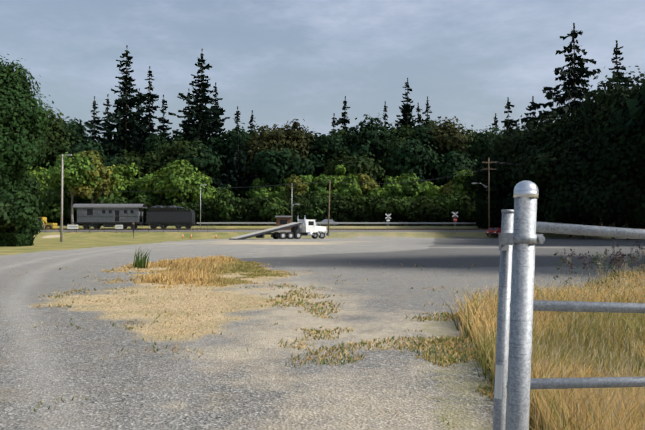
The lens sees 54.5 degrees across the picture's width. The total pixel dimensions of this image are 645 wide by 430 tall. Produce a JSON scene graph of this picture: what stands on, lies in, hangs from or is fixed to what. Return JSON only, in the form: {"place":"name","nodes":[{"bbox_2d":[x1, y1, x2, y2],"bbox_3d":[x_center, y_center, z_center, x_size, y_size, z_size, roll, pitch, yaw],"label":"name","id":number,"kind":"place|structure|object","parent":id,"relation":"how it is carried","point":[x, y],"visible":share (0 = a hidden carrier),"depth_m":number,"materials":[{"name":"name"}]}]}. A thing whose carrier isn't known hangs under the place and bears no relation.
{"place":"outdoors","nodes":[
{"label":"outdoors","id":0,"kind":"place"},
{"bbox_2d":[0,226,644,429],"bbox_3d":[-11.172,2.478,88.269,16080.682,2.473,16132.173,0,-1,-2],"label":"ground","id":1,"kind":"structure","parent":0,"point":[226,380],"depth_m":9.85,"materials":[{"name":"grey gravel"}]},
{"bbox_2d":[0,54,63,246],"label":"tree","id":2,"kind":"object","parent":1,"relation":"on","point":[21,131],"visible":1,"depth_m":58.87,"materials":[{"name":"green plant"}]},
{"bbox_2d":[38,217,56,227],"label":"yellow loader","id":3,"kind":"object","parent":1,"relation":"on","point":[49,225],"visible":0.21,"depth_m":109.49,"materials":[{"name":"paint"}]},
{"bbox_2d":[60,154,71,241],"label":"light pole","id":4,"kind":"object","parent":1,"relation":"on","point":[61,228],"visible":0.85,"depth_m":73.48,"materials":[{"name":"grey wood"}]},
{"bbox_2d":[67,225,77,232],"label":"info sign","id":5,"kind":"object","parent":1,"relation":"on","point":[72,227],"visible":0.81,"depth_m":101.58,"materials":[{"name":"white metal"}]},
{"bbox_2d":[115,225,122,232],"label":"info sign","id":6,"kind":"object","parent":1,"relation":"on","point":[118,227],"visible":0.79,"depth_m":101.81,"materials":[{"name":"white metal"}]},
{"bbox_2d":[39,225,215,232],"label":"track","id":7,"kind":"structure","parent":1,"relation":"on","point":[142,228],"depth_m":102.69,"materials":[{"name":"black metal"}]},
{"bbox_2d":[26,248,320,342],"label":"island grass","id":8,"kind":"structure","parent":1,"relation":"on","point":[208,271],"depth_m":18.44,"materials":[{"name":"beige plant"}]},
{"bbox_2d":[200,184,206,227],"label":"street light","id":9,"kind":"object","parent":1,"relation":"on","point":[200,203],"visible":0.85,"depth_m":111.23,"materials":[{"name":"metal"}]},
{"bbox_2d":[24,132,487,225],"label":"trees","id":10,"kind":"object","parent":1,"relation":"on","point":[96,181],"visible":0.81,"depth_m":130.86,"materials":[{"name":"green plant"}]},
{"bbox_2d":[40,229,487,231],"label":"railway track","id":11,"kind":"structure","parent":1,"relation":"on","point":[289,230],"depth_m":105.81,"materials":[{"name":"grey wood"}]},
{"bbox_2d":[72,201,146,227],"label":"railroad passenger car","id":12,"kind":"object","parent":11,"relation":"on","point":[109,215],"visible":0.88,"depth_m":104.89,"materials":[{"name":"grey wood"}]},
{"bbox_2d":[144,205,196,227],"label":"locomotive tender","id":13,"kind":"object","parent":11,"relation":"on","point":[157,216],"visible":0.9,"depth_m":105.22,"materials":[{"name":"black metal"}]},
{"bbox_2d":[4,262,535,429],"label":"grass patches","id":14,"kind":"object","parent":1,"relation":"on","point":[452,359],"depth_m":8.99,"materials":[{"name":"beige plant"}]},
{"bbox_2d":[29,45,519,225],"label":"trees","id":15,"kind":"object","parent":1,"relation":"on","point":[428,150],"visible":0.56,"depth_m":162.71,"materials":[{"name":"green plant"}]},
{"bbox_2d":[229,215,329,239],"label":"flatbed tow truck","id":16,"kind":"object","parent":1,"relation":"on","point":[303,227],"depth_m":93.36,"materials":[{"name":"white paint"}]},
{"bbox_2d":[275,216,291,228],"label":"brown shed","id":17,"kind":"structure","parent":1,"relation":"on","point":[282,220],"depth_m":112.51,"materials":[{"name":"paint"}]},
{"bbox_2d":[327,180,330,235],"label":"leaning utility pole","id":18,"kind":"object","parent":1,"relation":"on","point":[329,208],"visible":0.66,"depth_m":100.90,"materials":[{"name":"brown wood"}]},
{"bbox_2d":[197,222,475,225],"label":"guardrail","id":19,"kind":"object","parent":1,"relation":"on","point":[347,223],"visible":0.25,"depth_m":121.07,"materials":[{"name":"metal"}]},
{"bbox_2d":[452,212,457,221],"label":"crossbuck","id":20,"kind":"object","parent":1,"relation":"on","point":[454,219],"visible":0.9,"depth_m":104.04,"materials":[{"name":"metal"}]},
{"bbox_2d":[472,158,495,228],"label":"utility pole","id":21,"kind":"object","parent":1,"relation":"on","point":[488,169],"visible":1,"depth_m":104.80,"materials":[{"name":"brown wood"}]},
{"bbox_2d":[36,161,517,192],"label":"overhead wires","id":22,"kind":"object","parent":21,"relation":"attached to","point":[290,184],"visible":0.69,"depth_m":100.71,"materials":[{"name":"black metal"}]},
{"bbox_2d":[486,228,500,235],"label":"red car","id":23,"kind":"object","parent":1,"relation":"on","point":[497,231],"visible":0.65,"depth_m":100.40,"materials":[{"name":"red paint"}]},
{"bbox_2d":[499,181,544,429],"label":"gate post","id":24,"kind":"object","parent":1,"relation":"on","point":[523,238],"visible":1,"depth_m":2.33,"materials":[{"name":"silver metal"}]},
{"bbox_2d":[441,263,644,429],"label":"grass field","id":25,"kind":"structure","parent":1,"relation":"on","point":[582,344],"depth_m":7.44,"materials":[{"name":"yellow plant"}]},
{"bbox_2d":[457,23,644,239],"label":"trees","id":26,"kind":"object","parent":1,"relation":"on","point":[583,163],"visible":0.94,"depth_m":97.96,"materials":[{"name":"green plant"}]},
{"bbox_2d":[493,209,644,429],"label":"gate","id":27,"kind":"structure","parent":1,"relation":"on","point":[502,351],"depth_m":2.52,"materials":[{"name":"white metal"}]},
{"bbox_2d":[553,241,644,289],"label":"weed stems","id":28,"kind":"object","parent":1,"relation":"on","point":[618,255],"visible":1,"depth_m":17.57,"materials":[{"name":"brown plant"}]},
{"bbox_2d":[0,0,644,139],"label":"sky","id":29,"kind":"structure","parent":0,"point":[282,61],"materials":[{"name":"grey"}]},
{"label":"road","id":30,"kind":"structure","parent":0,"visible":0},
{"bbox_2d":[317,219,337,225],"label":"silver car","id":31,"kind":"object","parent":30,"relation":"on","point":[326,220],"visible":0.56,"depth_m":124.58,"materials":[{"name":"grey paint"}]}
]}

